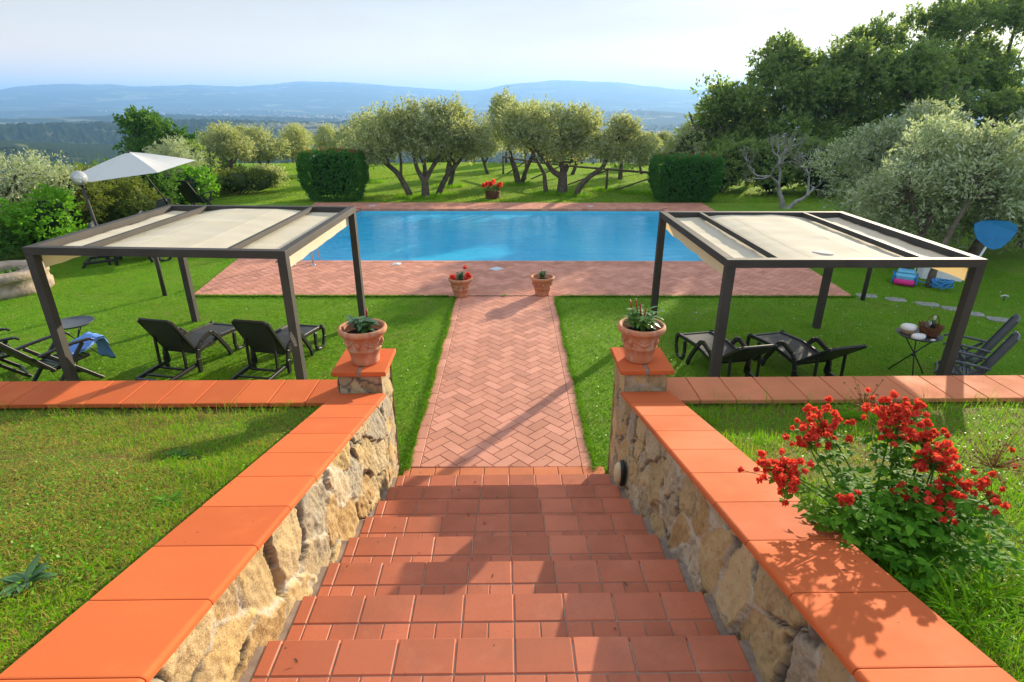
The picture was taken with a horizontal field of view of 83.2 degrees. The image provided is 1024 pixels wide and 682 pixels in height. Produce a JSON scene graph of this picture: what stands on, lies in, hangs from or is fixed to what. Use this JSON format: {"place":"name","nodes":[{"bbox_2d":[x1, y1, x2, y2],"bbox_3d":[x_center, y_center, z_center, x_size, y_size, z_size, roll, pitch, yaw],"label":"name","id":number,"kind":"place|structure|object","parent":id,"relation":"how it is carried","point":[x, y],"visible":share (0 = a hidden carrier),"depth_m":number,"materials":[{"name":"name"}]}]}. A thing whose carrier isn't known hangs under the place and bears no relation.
{"place":"outdoors","nodes":[
{"label":"outdoors","id":0,"kind":"place"},
{"bbox_2d":[0,388,319,673],"bbox_3d":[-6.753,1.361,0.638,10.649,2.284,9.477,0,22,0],"label":"lawn","id":1,"kind":"structure","parent":0,"point":[99,452],"depth_m":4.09,"materials":[{"name":"green plant"}]},
{"bbox_2d":[0,553,58,597],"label":"weed","id":2,"kind":"object","parent":1,"relation":"on","point":[35,571],"visible":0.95,"depth_m":2.52,"materials":[{"name":"green plant"}]},
{"bbox_2d":[0,393,389,681],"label":"stair wall","id":3,"kind":"structure","parent":1,"relation":"on","point":[215,587],"depth_m":2.57,"materials":[{"name":"stone"}]},
{"bbox_2d":[62,400,1023,663],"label":"tall grass","id":4,"kind":"structure","parent":1,"relation":"on","point":[982,588],"depth_m":2.34,"materials":[{"name":"green plant"}]},
{"bbox_2d":[410,296,592,468],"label":"path","id":5,"kind":"structure","parent":0,"point":[503,393],"depth_m":7.81,"materials":[{"name":"brick"}]},
{"bbox_2d":[448,265,472,297],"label":"potted plant","id":6,"kind":"object","parent":5,"relation":"on","point":[460,283],"visible":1,"depth_m":11.60,"materials":[{"name":"orange plant"}]},
{"bbox_2d":[0,80,1009,191],"bbox_3d":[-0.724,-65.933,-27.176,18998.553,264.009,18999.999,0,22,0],"label":"terrain","id":7,"kind":"structure","parent":0,"point":[71,122],"depth_m":3426.53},
{"bbox_2d":[97,109,681,135],"bbox_3d":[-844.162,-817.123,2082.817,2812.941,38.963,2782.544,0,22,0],"label":"town","id":8,"kind":"object","parent":7,"relation":"on","point":[630,111],"visible":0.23,"depth_m":2109.69},
{"bbox_2d":[0,163,1023,476],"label":"lawn","id":9,"kind":"structure","parent":0,"point":[1010,261],"depth_m":10.79,"materials":[{"name":"green plant"}]},
{"bbox_2d":[0,217,29,259],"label":"laurel shrub","id":10,"kind":"object","parent":9,"relation":"on","point":[4,242],"visible":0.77,"depth_m":13.88,"materials":[{"name":"green plant"}]},
{"bbox_2d":[0,328,32,377],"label":"garden armchair","id":11,"kind":"object","parent":9,"relation":"on","point":[26,373],"visible":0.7,"depth_m":8.21,"materials":[{"name":"black plastic"}]},
{"bbox_2d":[0,260,54,300],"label":"stone well","id":12,"kind":"object","parent":9,"relation":"on","point":[16,280],"visible":0.84,"depth_m":11.86,"materials":[{"name":"stone"}]},
{"bbox_2d":[0,182,88,255],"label":"laurel shrub","id":13,"kind":"object","parent":9,"relation":"on","point":[40,219],"visible":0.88,"depth_m":14.08,"materials":[{"name":"green plant"}]},
{"bbox_2d":[0,146,96,251],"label":"olive tree","id":14,"kind":"object","parent":9,"relation":"on","point":[12,192],"visible":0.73,"depth_m":14.84,"materials":[{"name":"green plant"}]},
{"bbox_2d":[0,332,104,380],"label":"garden armchair","id":15,"kind":"object","parent":9,"relation":"on","point":[41,364],"visible":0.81,"depth_m":7.85,"materials":[{"name":"black plastic"}]},
{"bbox_2d":[69,332,115,357],"bbox_3d":[-6.105,0.135,8.262,0.381,0.416,0.515,10,24,22],"label":"beach towel","id":16,"kind":"object","parent":15,"relation":"on","point":[102,344],"visible":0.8,"depth_m":8.31,"materials":[{"name":"blue fabric"}]},
{"bbox_2d":[0,163,117,228],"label":"oleander shrub","id":17,"kind":"object","parent":9,"relation":"on","point":[95,197],"visible":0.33,"depth_m":16.24,"materials":[{"name":"green plant"}]},
{"bbox_2d":[60,316,102,364],"bbox_3d":[-6.600,0.013,8.766,0.568,0.645,0.568,-10,24,-23],"label":"tray table","id":18,"kind":"object","parent":9,"relation":"on","point":[78,322],"visible":0.65,"depth_m":8.73,"materials":[{"name":"metal"}]},
{"bbox_2d":[70,171,111,264],"bbox_3d":[-10.035,-2.897,13.732,0.329,2.238,0.329,-18,29,-38],"label":"globe lamp","id":19,"kind":"object","parent":9,"relation":"on","point":[81,184],"visible":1,"depth_m":13.50,"materials":[{"name":"grey paint"}]},
{"bbox_2d":[47,160,151,227],"bbox_3d":[-12.648,-4.461,17.875,2.911,2.209,2.613,0,22,0],"label":"oleander shrub","id":20,"kind":"object","parent":9,"relation":"on","point":[123,182],"visible":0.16,"depth_m":17.55,"materials":[{"name":"green plant"}]},
{"bbox_2d":[82,220,171,268],"bbox_3d":[-9.557,-2.460,14.280,1.968,1.066,0.688,-10,24,-23],"label":"sun lounger","id":21,"kind":"object","parent":9,"relation":"on","point":[88,260],"visible":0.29,"depth_m":14.04,"materials":[{"name":"black plastic"}]},
{"bbox_2d":[73,150,194,204],"bbox_3d":[-9.785,-3.708,15.282,2.901,2.570,2.524,-8,24,-19],"label":"parasol","id":22,"kind":"object","parent":9,"relation":"on","point":[128,163],"visible":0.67,"depth_m":14.42,"materials":[{"name":"white fabric"}]},
{"bbox_2d":[95,177,177,222],"bbox_3d":[-11.497,-4.189,17.829,2.107,1.647,2.173,0,22,0],"label":"oleander shrub","id":23,"kind":"object","parent":9,"relation":"on","point":[135,201],"visible":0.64,"depth_m":17.36,"materials":[{"name":"green plant"}]},
{"bbox_2d":[120,167,185,203],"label":"laurel shrub","id":24,"kind":"object","parent":9,"relation":"on","point":[165,183],"visible":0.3,"depth_m":18.92,"materials":[{"name":"green plant"}]},
{"bbox_2d":[0,379,339,408],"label":"retaining wall","id":25,"kind":"structure","parent":9,"relation":"on","point":[109,394],"depth_m":5.50,"materials":[{"name":"tile"}]},
{"bbox_2d":[142,132,207,203],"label":"olive tree","id":26,"kind":"object","parent":9,"relation":"on","point":[172,150],"visible":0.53,"depth_m":21.35,"materials":[{"name":"green plant"}]},
{"bbox_2d":[112,105,242,172],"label":"broadleaf tree","id":27,"kind":"object","parent":9,"relation":"on","point":[141,131],"visible":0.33,"depth_m":30.96,"materials":[{"name":"green plant"}]},
{"bbox_2d":[135,318,244,380],"bbox_3d":[-4.817,-0.065,8.610,0.614,0.951,1.757,5,23,12],"label":"sun lounger","id":28,"kind":"object","parent":9,"relation":"on","point":[167,335],"visible":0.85,"depth_m":8.38,"materials":[{"name":"black plastic"}]},
{"bbox_2d":[22,205,365,380],"bbox_3d":[-4.235,-0.686,8.640,3.244,2.143,3.333,0,22,0],"label":"pergola","id":29,"kind":"object","parent":9,"relation":"on","point":[287,237],"visible":1,"depth_m":7.64,"materials":[{"name":"beige fabric"}]},
{"bbox_2d":[175,180,214,204],"bbox_3d":[-11.188,-5.084,20.323,0.688,1.283,1.412,3,23,7],"label":"garden armchair","id":30,"kind":"object","parent":9,"relation":"on","point":[187,191],"visible":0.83,"depth_m":20.11,"materials":[{"name":"black plastic"}]},
{"bbox_2d":[171,163,220,204],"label":"laurel shrub","id":31,"kind":"object","parent":9,"relation":"on","point":[197,180],"visible":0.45,"depth_m":20.90,"materials":[{"name":"green plant"}]},
{"bbox_2d":[171,138,224,197],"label":"tree","id":32,"kind":"object","parent":9,"relation":"on","point":[198,147],"visible":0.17,"depth_m":23.36,"materials":[{"name":"green plant"}]},
{"bbox_2d":[194,120,248,170],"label":"olive tree","id":33,"kind":"object","parent":9,"relation":"on","point":[200,133],"visible":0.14,"depth_m":28.89,"materials":[{"name":"green plant"}]},
{"bbox_2d":[195,124,258,170],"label":"olive tree","id":34,"kind":"object","parent":9,"relation":"on","point":[224,135],"visible":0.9,"depth_m":25.74,"materials":[{"name":"green plant"}]},
{"bbox_2d":[211,164,279,194],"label":"laurel shrub","id":35,"kind":"object","parent":9,"relation":"on","point":[236,181],"visible":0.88,"depth_m":24.77,"materials":[{"name":"green plant"}]},
{"bbox_2d":[232,123,294,165],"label":"olive tree","id":36,"kind":"object","parent":9,"relation":"on","point":[268,153],"visible":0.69,"depth_m":27.70,"materials":[{"name":"green plant"}]},
{"bbox_2d":[250,163,290,187],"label":"laurel shrub","id":37,"kind":"object","parent":9,"relation":"on","point":[283,174],"visible":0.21,"depth_m":27.06,"materials":[{"name":"green plant"}]},
{"bbox_2d":[229,319,325,379],"bbox_3d":[-3.504,-0.050,8.574,0.614,0.951,1.757,4,23,10],"label":"sun lounger","id":38,"kind":"object","parent":9,"relation":"on","point":[261,336],"visible":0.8,"depth_m":8.29,"materials":[{"name":"black plastic"}]},
{"bbox_2d":[270,122,315,178],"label":"olive tree","id":39,"kind":"object","parent":9,"relation":"on","point":[298,139],"visible":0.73,"depth_m":29.30,"materials":[{"name":"green plant"}]},
{"bbox_2d":[309,122,339,148],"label":"olive tree","id":40,"kind":"object","parent":9,"relation":"on","point":[324,130],"visible":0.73,"depth_m":35.98,"materials":[{"name":"green plant"}]},
{"bbox_2d":[296,146,369,201],"bbox_3d":[-7.204,-6.723,23.350,2.679,2.223,1.875,1,22,3],"label":"clipped hedge","id":41,"kind":"object","parent":9,"relation":"on","point":[335,173],"visible":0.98,"depth_m":22.75,"materials":[{"name":"green plant"}]},
{"bbox_2d":[331,112,388,181],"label":"olive tree","id":42,"kind":"object","parent":9,"relation":"on","point":[337,131],"visible":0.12,"depth_m":27.91,"materials":[{"name":"green plant"}]},
{"bbox_2d":[331,348,399,483],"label":"pillar","id":43,"kind":"structure","parent":9,"relation":"on","point":[353,378],"depth_m":5.39,"materials":[{"name":"tile"}]},
{"bbox_2d":[337,308,386,365],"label":"potted plant","id":44,"kind":"object","parent":43,"relation":"on","point":[362,337],"visible":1,"depth_m":5.24,"materials":[{"name":"green plant"}]},
{"bbox_2d":[335,100,413,196],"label":"olive tree","id":45,"kind":"object","parent":9,"relation":"on","point":[380,146],"visible":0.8,"depth_m":23.01,"materials":[{"name":"green plant"}]},
{"bbox_2d":[381,91,468,198],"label":"olive tree","id":46,"kind":"object","parent":9,"relation":"on","point":[425,129],"visible":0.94,"depth_m":22.75,"materials":[{"name":"green plant"}]},
{"bbox_2d":[430,90,499,194],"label":"olive tree","id":47,"kind":"object","parent":9,"relation":"on","point":[473,136],"visible":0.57,"depth_m":23.74,"materials":[{"name":"green plant"}]},
{"bbox_2d":[481,179,502,198],"bbox_3d":[-0.829,-6.331,23.946,0.915,0.796,0.713,0,22,0],"label":"flower planter","id":48,"kind":"object","parent":9,"relation":"on","point":[495,192],"visible":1,"depth_m":23.82,"materials":[{"name":"brown plant"}]},
{"bbox_2d":[238,467,764,681],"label":"staircase","id":49,"kind":"structure","parent":9,"relation":"on","point":[555,598],"depth_m":3.08,"materials":[{"name":"tile"}]},
{"bbox_2d":[616,391,1017,681],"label":"stair wall","id":50,"kind":"structure","parent":49,"relation":"on","point":[793,593],"depth_m":2.54,"materials":[{"name":"stone"}]},
{"bbox_2d":[614,460,624,486],"bbox_3d":[0.988,1.226,5.345,0.086,0.276,0.171,0,22,-1],"label":"wall lamp","id":51,"kind":"object","parent":50,"relation":"attached to","point":[619,473],"visible":1,"depth_m":5.28,"materials":[{"name":"white plastic"}]},
{"bbox_2d":[367,178,653,199],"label":"tall grass","id":52,"kind":"structure","parent":9,"relation":"on","point":[554,192],"depth_m":24.96,"materials":[{"name":"green plant"}]},
{"bbox_2d":[484,86,556,184],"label":"olive tree","id":53,"kind":"object","parent":9,"relation":"on","point":[498,100],"visible":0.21,"depth_m":26.82,"materials":[{"name":"green plant"}]},
{"bbox_2d":[195,202,849,296],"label":"pool deck","id":54,"kind":"structure","parent":9,"relation":"on","point":[242,276],"depth_m":13.21,"materials":[{"name":"brick"}]},
{"bbox_2d":[356,209,658,214],"bbox_3d":[-0.051,-3.099,18.133,11.396,0.750,7.778,0,22,0],"label":"pool basin","id":55,"kind":"object","parent":54,"relation":"in","point":[615,211],"visible":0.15,"depth_m":21.58,"materials":[{"name":"tile"}]},
{"bbox_2d":[302,212,701,260],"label":"pool water","id":56,"kind":"structure","parent":55,"relation":"in","point":[441,236],"depth_m":17.44,"materials":[{"name":"blue liquid"}]},
{"bbox_2d":[530,268,554,296],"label":"potted plant","id":57,"kind":"object","parent":54,"relation":"on","point":[542,282],"visible":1,"depth_m":11.71,"materials":[{"name":"green plant"}]},
{"bbox_2d":[496,98,556,191],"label":"olive tree","id":58,"kind":"object","parent":9,"relation":"on","point":[514,118],"visible":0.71,"depth_m":23.99,"materials":[{"name":"green plant"}]},
{"bbox_2d":[206,162,859,202],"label":"grass","id":59,"kind":"structure","parent":9,"relation":"on","point":[747,200],"depth_m":25.89,"materials":[{"name":"green plant"}]},
{"bbox_2d":[512,94,607,194],"bbox_3d":[2.004,-8.247,24.385,3.991,4.125,2.917,0,22,0],"label":"olive tree","id":60,"kind":"object","parent":9,"relation":"on","point":[579,124],"visible":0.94,"depth_m":23.68,"materials":[{"name":"green plant"}]},
{"bbox_2d":[502,156,654,189],"bbox_3d":[2.626,-8.138,28.226,0.922,1.078,10.888,-17,28,-36],"label":"rail fence","id":61,"kind":"object","parent":9,"relation":"on","point":[606,170],"visible":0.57,"depth_m":26.59,"materials":[{"name":"brown wood"}]},
{"bbox_2d":[573,108,665,195],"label":"olive tree","id":62,"kind":"object","parent":9,"relation":"on","point":[612,139],"visible":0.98,"depth_m":23.78,"materials":[{"name":"green plant"}]},
{"bbox_2d":[608,347,674,475],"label":"pillar","id":63,"kind":"structure","parent":9,"relation":"on","point":[650,376],"depth_m":5.39,"materials":[{"name":"tile"}]},
{"bbox_2d":[617,298,665,363],"bbox_3d":[1.200,-0.101,5.350,0.444,0.585,0.444,8,24,20],"label":"potted plant","id":64,"kind":"object","parent":63,"relation":"on","point":[641,330],"visible":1,"depth_m":5.27,"materials":[{"name":"green plant"}]},
{"bbox_2d":[656,122,706,162],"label":"evergreen bush","id":65,"kind":"object","parent":9,"relation":"on","point":[690,140],"visible":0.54,"depth_m":28.43,"materials":[{"name":"green plant"}]},
{"bbox_2d":[647,151,725,202],"bbox_3d":[6.954,-6.562,23.193,2.863,2.033,1.866,-1,22,-2],"label":"clipped hedge","id":66,"kind":"object","parent":9,"relation":"on","point":[684,176],"visible":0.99,"depth_m":22.61,"materials":[{"name":"green plant"}]},
{"bbox_2d":[673,70,772,153],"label":"holm oak","id":67,"kind":"object","parent":9,"relation":"on","point":[709,115],"visible":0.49,"depth_m":28.95,"materials":[{"name":"green plant"}]},
{"bbox_2d":[674,330,777,377],"bbox_3d":[3.041,0.145,8.287,0.614,0.809,1.757,-5,23,-11],"label":"sun lounger","id":68,"kind":"object","parent":9,"relation":"on","point":[702,342],"visible":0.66,"depth_m":8.24,"materials":[{"name":"black plastic"}]},
{"bbox_2d":[700,135,767,192],"bbox_3d":[9.309,-7.660,25.108,3.082,2.540,2.739,0,22,0],"label":"evergreen bush","id":69,"kind":"object","parent":9,"relation":"on","point":[731,154],"visible":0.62,"depth_m":24.58,"materials":[{"name":"green plant"}]},
{"bbox_2d":[740,134,807,195],"bbox_3d":[11.275,-7.456,24.613,3.013,2.540,3.390,4,23,9],"label":"evergreen bush","id":70,"kind":"object","parent":9,"relation":"on","point":[768,164],"visible":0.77,"depth_m":24.18,"materials":[{"name":"green plant"}]},
{"bbox_2d":[719,27,840,152],"bbox_3d":[13.313,-11.560,28.711,5.355,7.261,7.063,14,26,30],"label":"holm oak","id":71,"kind":"object","parent":9,"relation":"on","point":[782,68],"visible":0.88,"depth_m":27.37,"materials":[{"name":"green plant"}]},
{"bbox_2d":[737,131,834,208],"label":"dead tree","id":72,"kind":"object","parent":9,"relation":"on","point":[781,197],"visible":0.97,"depth_m":21.38,"materials":[{"name":"grey plant"}]},
{"bbox_2d":[746,330,866,376],"bbox_3d":[4.174,0.154,8.267,0.614,0.809,1.757,-5,23,-13],"label":"sun lounger","id":73,"kind":"object","parent":9,"relation":"on","point":[794,351],"visible":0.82,"depth_m":8.24,"materials":[{"name":"black fabric"}]},
{"bbox_2d":[650,211,987,376],"bbox_3d":[3.930,-0.562,8.410,3.010,2.090,3.206,0,22,0],"label":"pergola","id":74,"kind":"object","parent":9,"relation":"on","point":[725,244],"visible":0.98,"depth_m":7.43,"materials":[{"name":"beige fabric"}]},
{"bbox_2d":[786,133,855,195],"bbox_3d":[13.165,-7.385,24.284,3.390,2.667,3.013,-8,24,-18],"label":"evergreen bush","id":75,"kind":"object","parent":9,"relation":"on","point":[805,147],"visible":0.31,"depth_m":23.59,"materials":[{"name":"green plant"}]},
{"bbox_2d":[782,32,891,149],"bbox_3d":[16.373,-11.723,29.362,6.740,7.067,5.423,-11,25,-25],"label":"holm oak","id":76,"kind":"object","parent":9,"relation":"on","point":[846,64],"visible":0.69,"depth_m":27.41,"materials":[{"name":"green plant"}]},
{"bbox_2d":[666,375,1023,404],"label":"retaining wall","id":77,"kind":"structure","parent":9,"relation":"on","point":[702,390],"depth_m":5.60,"materials":[{"name":"tile"}]},
{"bbox_2d":[800,112,926,231],"bbox_3d":[10.730,-4.882,17.089,3.944,3.530,2.991,0,22,0],"label":"olive tree","id":78,"kind":"object","parent":9,"relation":"on","point":[875,141],"visible":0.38,"depth_m":16.83,"materials":[{"name":"green plant"}]},
{"bbox_2d":[843,10,911,159],"bbox_3d":[20.689,-14.314,33.511,5.603,8.660,4.723,-12,25,-28],"label":"holm oak","id":79,"kind":"object","parent":9,"relation":"on","point":[879,31],"visible":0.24,"depth_m":31.82,"materials":[{"name":"green plant"}]},
{"bbox_2d":[891,268,918,286],"bbox_3d":[8.620,-1.460,12.616,0.465,0.405,0.528,15,27,32],"label":"float","id":80,"kind":"object","parent":9,"relation":"on","point":[904,277],"visible":0.91,"depth_m":12.50,"materials":[{"name":"blue plastic"}]},
{"bbox_2d":[888,327,943,375],"bbox_3d":[5.780,0.199,8.302,0.568,0.655,0.568,4,23,9],"label":"tray table","id":81,"kind":"object","parent":9,"relation":"on","point":[940,337],"visible":0.52,"depth_m":8.23,"materials":[{"name":"metal"}]},
{"bbox_2d":[918,315,944,337],"bbox_3d":[5.896,-0.223,8.107,0.330,0.312,0.319,-7,23,-16],"label":"wicker basket","id":82,"kind":"object","parent":81,"relation":"on","point":[932,332],"visible":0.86,"depth_m":8.07,"materials":[{"name":"brown wicker"}]},
{"bbox_2d":[842,32,993,131],"bbox_3d":[19.788,-11.408,28.701,7.063,6.970,5.355,-3,23,-6],"label":"holm oak","id":83,"kind":"object","parent":9,"relation":"on","point":[916,67],"visible":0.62,"depth_m":27.17,"materials":[{"name":"green plant"}]},
{"bbox_2d":[841,110,1003,268],"bbox_3d":[9.599,-3.511,13.567,3.277,3.623,2.715,0,22,0],"label":"olive tree","id":84,"kind":"object","parent":9,"relation":"on","point":[903,193],"visible":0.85,"depth_m":13.24,"materials":[{"name":"green plant"}]},
{"bbox_2d":[875,96,976,236],"bbox_3d":[12.175,-5.109,16.986,2.986,3.986,3.604,12,25,28],"label":"olive tree","id":85,"kind":"object","parent":9,"relation":"on","point":[925,109],"visible":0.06,"depth_m":16.46,"materials":[{"name":"green plant"}]},
{"bbox_2d":[885,0,992,110],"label":"holm oak","id":86,"kind":"object","parent":9,"relation":"on","point":[944,18],"visible":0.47,"depth_m":29.32,"materials":[{"name":"green plant"}]},
{"bbox_2d":[916,268,961,281],"bbox_3d":[9.660,-1.641,12.973,0.820,0.488,0.460,8,24,18],"label":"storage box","id":87,"kind":"object","parent":9,"relation":"on","point":[923,273],"visible":0.16,"depth_m":12.86,"materials":[{"name":"white plastic"}]},
{"bbox_2d":[900,132,1023,255],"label":"olive tree","id":88,"kind":"object","parent":9,"relation":"on","point":[976,246],"visible":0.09,"depth_m":14.39,"materials":[{"name":"green plant"}]},
{"bbox_2d":[920,113,1023,287],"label":"olive tree","id":89,"kind":"object","parent":9,"relation":"on","point":[989,145],"visible":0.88,"depth_m":12.35,"materials":[{"name":"green plant"}]},
{"bbox_2d":[933,313,1019,374],"bbox_3d":[6.621,0.043,8.247,0.759,0.996,0.466,15,27,33],"label":"garden armchair","id":90,"kind":"object","parent":9,"relation":"on","point":[1000,334],"visible":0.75,"depth_m":8.16,"materials":[{"name":"fabric"}]},
{"bbox_2d":[936,0,1023,109],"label":"holm oak","id":91,"kind":"object","parent":9,"relation":"on","point":[991,12],"visible":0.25,"depth_m":31.32,"materials":[{"name":"green plant"}]},
{"bbox_2d":[943,331,1020,375],"bbox_3d":[6.228,0.271,7.760,0.720,0.945,0.443,15,27,33],"label":"garden armchair","id":92,"kind":"object","parent":9,"relation":"on","point":[987,364],"visible":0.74,"depth_m":7.67,"materials":[{"name":"fabric"}]},
{"bbox_2d":[954,84,1023,138],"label":"holm oak","id":93,"kind":"object","parent":9,"relation":"on","point":[1005,104],"visible":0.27,"depth_m":26.29,"materials":[{"name":"green plant"}]},
{"bbox_2d":[965,220,1017,277],"bbox_3d":[10.497,-1.989,12.707,0.860,1.346,0.070,4,23,9],"label":"play board","id":94,"kind":"object","parent":9,"relation":"on","point":[993,234],"visible":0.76,"depth_m":12.54,"materials":[{"name":"plastic"}]},
{"bbox_2d":[965,0,1023,118],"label":"holm oak","id":95,"kind":"object","parent":9,"relation":"on","point":[1015,18],"visible":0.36,"depth_m":31.82,"materials":[{"name":"green plant"}]},
{"bbox_2d":[0,0,1023,90],"label":"sky","id":96,"kind":"structure","parent":0,"point":[458,45],"materials":[{"name":"white"}]},
{"bbox_2d":[684,382,1023,681],"bbox_3d":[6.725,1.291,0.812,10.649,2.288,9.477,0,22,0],"label":"lawn","id":97,"kind":"structure","parent":0,"point":[855,464],"depth_m":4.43,"materials":[{"name":"green plant"}]},
{"bbox_2d":[737,376,1023,596],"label":"rose bush","id":98,"kind":"object","parent":97,"relation":"on","point":[899,521],"visible":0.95,"depth_m":2.59,"materials":[{"name":"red plant"}]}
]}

